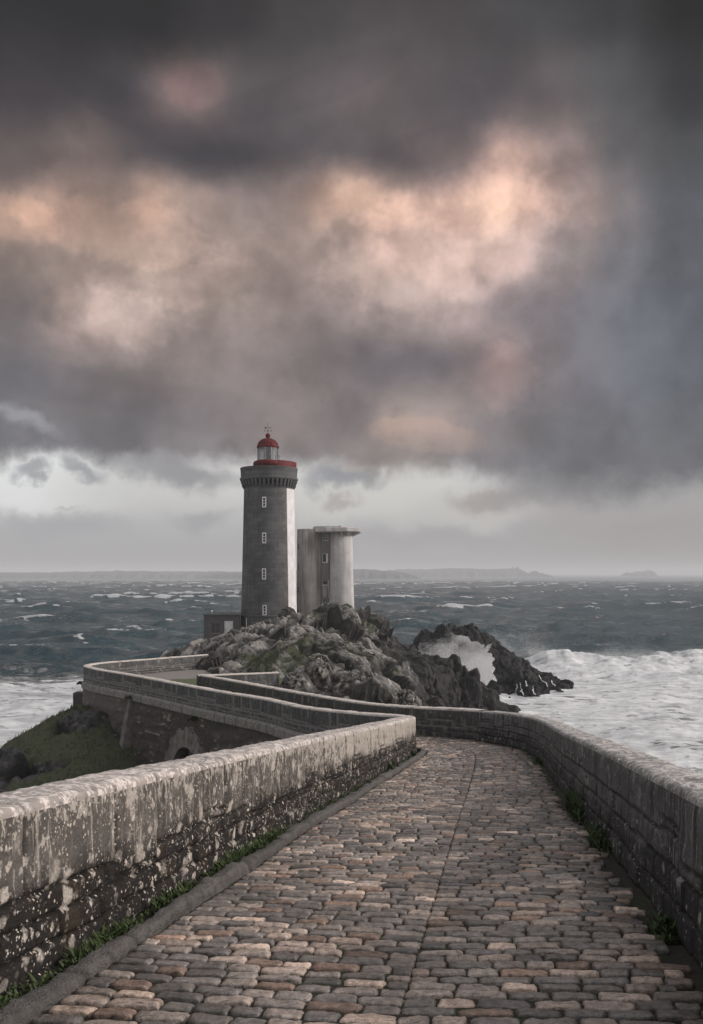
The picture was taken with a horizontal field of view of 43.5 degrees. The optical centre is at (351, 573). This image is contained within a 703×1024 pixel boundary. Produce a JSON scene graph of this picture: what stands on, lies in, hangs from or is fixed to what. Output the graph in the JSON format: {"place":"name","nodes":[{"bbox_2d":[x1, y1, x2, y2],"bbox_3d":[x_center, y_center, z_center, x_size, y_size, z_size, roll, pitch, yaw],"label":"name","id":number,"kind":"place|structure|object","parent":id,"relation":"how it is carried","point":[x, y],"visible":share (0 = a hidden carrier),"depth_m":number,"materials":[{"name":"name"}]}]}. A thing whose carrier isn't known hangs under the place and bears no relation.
{"place":"outdoors","nodes":[
{"label":"outdoors","id":0,"kind":"place"},
{"bbox_2d":[0,702,138,792],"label":"hillside","id":1,"kind":"structure","parent":0,"point":[18,765],"depth_m":46.98,"materials":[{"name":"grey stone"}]},
{"bbox_2d":[73,691,82,704],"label":"stone pier","id":2,"kind":"structure","parent":1,"relation":"on","point":[77,697],"depth_m":55.40,"materials":[{"name":"grey stone"}]},
{"bbox_2d":[0,654,416,995],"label":"parapet wall","id":3,"kind":"structure","parent":1,"relation":"on","point":[84,857],"depth_m":6.96,"materials":[{"name":"stone"}]},
{"bbox_2d":[196,672,702,968],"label":"parapet wall","id":4,"kind":"structure","parent":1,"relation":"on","point":[646,808],"depth_m":8.62,"materials":[{"name":"stone"}]},
{"bbox_2d":[0,570,229,577],"bbox_3d":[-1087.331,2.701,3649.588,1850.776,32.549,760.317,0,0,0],"label":"headland","id":5,"kind":"structure","parent":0,"point":[137,574],"depth_m":3342.44,"materials":[{"name":"grey stone"}]},
{"bbox_2d":[142,669,427,735],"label":"ground","id":6,"kind":"structure","parent":0,"point":[187,676],"depth_m":57.57,"materials":[{"name":"grey stone"}]},
{"bbox_2d":[198,569,419,577],"bbox_3d":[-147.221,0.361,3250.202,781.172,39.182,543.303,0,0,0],"label":"headland","id":7,"kind":"structure","parent":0,"point":[364,573],"depth_m":3025.09,"materials":[{"name":"grey stone"}]},
{"bbox_2d":[160,602,520,756],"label":"rocky terrain","id":8,"kind":"structure","parent":0,"point":[345,637],"depth_m":74.90,"materials":[{"name":"grey stone"}]},
{"bbox_2d":[81,681,304,764],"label":"causeway bridge","id":9,"kind":"structure","parent":8,"relation":"on","point":[150,730],"depth_m":44.67,"materials":[{"name":"stone"}]},
{"bbox_2d":[186,716,197,721],"bbox_3d":[-7.584,6.914,42.161,0.701,0.260,0.564,0,0,-41],"label":"wall weed","id":10,"kind":"object","parent":9,"relation":"attached to","point":[193,718],"depth_m":42.10,"materials":[{"name":"green plant"}]},
{"bbox_2d":[203,601,242,639],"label":"annex building","id":11,"kind":"structure","parent":8,"relation":"on","point":[216,624],"depth_m":114.00,"materials":[{"name":"grey paint"}]},
{"bbox_2d":[211,623,219,633],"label":"window","id":12,"kind":"structure","parent":11,"relation":"in","point":[215,626],"depth_m":114.12,"materials":[{"name":"glass"}]},
{"bbox_2d":[224,621,232,632],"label":"door","id":13,"kind":"structure","parent":11,"relation":"in","point":[228,625],"depth_m":114.07,"materials":[{"name":"white paint"}]},
{"bbox_2d":[240,427,297,626],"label":"lighthouse","id":14,"kind":"object","parent":8,"relation":"on","point":[268,483],"visible":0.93,"depth_m":114.97,"materials":[{"name":"stone"}]},
{"bbox_2d":[262,568,265,579],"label":"window","id":15,"kind":"structure","parent":14,"relation":"in","point":[263,569],"depth_m":114.37,"materials":[{"name":"white paint"}]},
{"bbox_2d":[262,497,266,507],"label":"window","id":16,"kind":"structure","parent":14,"relation":"in","point":[263,498],"depth_m":114.57,"materials":[{"name":"white paint"}]},
{"bbox_2d":[262,533,266,543],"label":"window","id":17,"kind":"structure","parent":14,"relation":"in","point":[263,534],"depth_m":114.48,"materials":[{"name":"white paint"}]},
{"bbox_2d":[262,605,266,614],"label":"window","id":18,"kind":"structure","parent":14,"relation":"in","point":[264,607],"depth_m":114.26,"materials":[{"name":"white paint"}]},
{"bbox_2d":[277,606,295,617],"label":"boulder","id":19,"kind":"object","parent":8,"relation":"on","point":[287,611],"visible":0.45,"depth_m":107.52,"materials":[{"name":"grey stone"}]},
{"bbox_2d":[279,672,305,689],"bbox_3d":[-3.324,6.443,50.398,1.544,1.603,1.628,0,0,-33],"label":"boulder","id":20,"kind":"object","parent":8,"relation":"on","point":[291,681],"visible":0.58,"depth_m":49.97,"materials":[{"name":"grey stone"}]},
{"bbox_2d":[304,654,335,690],"bbox_3d":[-1.883,6.448,51.501,2.172,3.441,2.186,0,0,13],"label":"boulder","id":21,"kind":"object","parent":8,"relation":"on","point":[320,670],"visible":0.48,"depth_m":50.76,"materials":[{"name":"grey stone"}]},
{"bbox_2d":[297,525,359,614],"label":"concrete tower","id":22,"kind":"structure","parent":8,"relation":"on","point":[325,565],"depth_m":121.68,"materials":[{"name":"grey paint"}]},
{"bbox_2d":[322,535,327,540],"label":"window","id":23,"kind":"structure","parent":22,"relation":"in","point":[324,537],"depth_m":122.55,"materials":[{"name":"grey paint"}]},
{"bbox_2d":[322,554,327,562],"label":"window","id":24,"kind":"structure","parent":22,"relation":"in","point":[324,556],"depth_m":122.55,"materials":[{"name":"white paint"}]},
{"bbox_2d":[322,581,327,585],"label":"window","id":25,"kind":"structure","parent":22,"relation":"in","point":[324,583],"depth_m":122.52,"materials":[{"name":"grey paint"}]},
{"bbox_2d":[322,598,327,604],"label":"window","id":26,"kind":"structure","parent":22,"relation":"in","point":[324,600],"depth_m":122.67,"materials":[{"name":"grey paint"}]},
{"bbox_2d":[325,670,366,697],"bbox_3d":[-0.210,6.852,49.521,2.631,2.941,2.273,0,0,0],"label":"boulder","id":27,"kind":"object","parent":8,"relation":"on","point":[340,683],"visible":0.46,"depth_m":48.93,"materials":[{"name":"grey stone"}]},
{"bbox_2d":[397,689,416,705],"bbox_3d":[3.022,6.892,47.504,1.091,1.334,1.195,0,0,0],"label":"boulder","id":28,"kind":"object","parent":8,"relation":"on","point":[407,697],"visible":0.61,"depth_m":47.13,"materials":[{"name":"grey stone"}]},
{"bbox_2d":[0,575,702,773],"bbox_3d":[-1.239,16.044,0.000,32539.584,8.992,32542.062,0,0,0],"label":"sea","id":29,"kind":"structure","parent":0,"point":[653,706],"depth_m":253.20,"materials":[{"name":"liquid"}]},
{"bbox_2d":[418,632,496,684],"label":"wave spray","id":30,"kind":"object","parent":29,"relation":"on","point":[489,665],"visible":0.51,"depth_m":119.87,"materials":[{"name":"white liquid"}]},
{"bbox_2d":[410,623,573,697],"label":"sea rock","id":31,"kind":"object","parent":29,"relation":"in","point":[512,672],"visible":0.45,"depth_m":130.06,"materials":[{"name":"grey stone"}]},
{"bbox_2d":[514,675,555,694],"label":"runoff water","id":32,"kind":"structure","parent":31,"relation":"on","point":[533,688],"depth_m":122.06,"materials":[{"name":"white liquid"}]},
{"bbox_2d":[526,571,553,576],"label":"islet","id":33,"kind":"object","parent":29,"relation":"in","point":[534,574],"visible":0.9,"depth_m":4509.64,"materials":[{"name":"grey stone"}]},
{"bbox_2d":[489,615,700,661],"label":"wave spray","id":34,"kind":"object","parent":29,"relation":"on","point":[617,654],"visible":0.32,"depth_m":157.19,"materials":[{"name":"white liquid"}]},
{"bbox_2d":[621,570,657,575],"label":"islet","id":35,"kind":"object","parent":29,"relation":"on","point":[645,573],"visible":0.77,"depth_m":5213.24,"materials":[{"name":"grey stone"}]},
{"bbox_2d":[0,0,702,574],"label":"sky","id":36,"kind":"structure","parent":0,"point":[449,253],"materials":[{"name":"grey"}]},
{"bbox_2d":[19,736,702,1023],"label":"cobbled road","id":37,"kind":"structure","parent":0,"point":[444,880],"depth_m":5.83,"materials":[{"name":"stone"}]},
{"bbox_2d":[0,757,408,1008],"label":"verge grass","id":38,"kind":"structure","parent":37,"relation":"on","point":[128,924],"depth_m":6.34,"materials":[{"name":"green plant"}]},
{"bbox_2d":[0,746,425,1023],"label":"kerb","id":39,"kind":"structure","parent":37,"relation":"on","point":[30,1006],"depth_m":5.96,"materials":[{"name":"stone"}]},
{"bbox_2d":[387,761,399,770],"bbox_3d":[0.861,4.099,18.860,0.369,0.198,0.550,0,0,10],"label":"weed clump","id":40,"kind":"object","parent":37,"relation":"on","point":[392,765],"visible":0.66,"depth_m":18.83,"materials":[{"name":"green plant"}]},
{"bbox_2d":[409,749,419,757],"bbox_3d":[1.553,4.636,22.813,0.462,0.197,0.619,0,0,10],"label":"weed clump","id":41,"kind":"object","parent":37,"relation":"on","point":[412,752],"visible":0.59,"depth_m":22.73,"materials":[{"name":"green plant"}]},
{"bbox_2d":[532,757,542,765],"bbox_3d":[4.338,4.316,20.291,0.434,0.152,1.044,0,0,10],"label":"weed clump","id":42,"kind":"object","parent":37,"relation":"on","point":[537,761],"visible":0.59,"depth_m":20.23,"materials":[{"name":"green plant"}]},
{"bbox_2d":[556,785,588,824],"bbox_3d":[2.980,3.028,11.645,0.595,0.332,1.924,0,0,10],"label":"weed clump","id":43,"kind":"object","parent":37,"relation":"on","point":[573,802],"visible":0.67,"depth_m":11.56,"materials":[{"name":"green plant"}]},
{"bbox_2d":[578,819,611,854],"bbox_3d":[2.624,2.740,9.254,0.482,0.242,1.112,0,0,10],"label":"weed clump","id":44,"kind":"object","parent":37,"relation":"on","point":[597,840],"visible":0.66,"depth_m":9.16,"materials":[{"name":"green plant"}]},
{"bbox_2d":[644,909,680,945],"bbox_3d":[2.082,2.309,5.789,0.313,0.141,0.478,0,0,10],"label":"weed clump","id":45,"kind":"object","parent":37,"relation":"on","point":[662,927],"visible":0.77,"depth_m":5.74,"materials":[{"name":"green plant"}]},
{"bbox_2d":[386,568,527,576],"bbox_3d":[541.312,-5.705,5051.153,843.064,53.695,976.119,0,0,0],"label":"headland","id":46,"kind":"structure","parent":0,"point":[468,572],"depth_m":4644.81,"materials":[{"name":"grey stone"}]}
]}

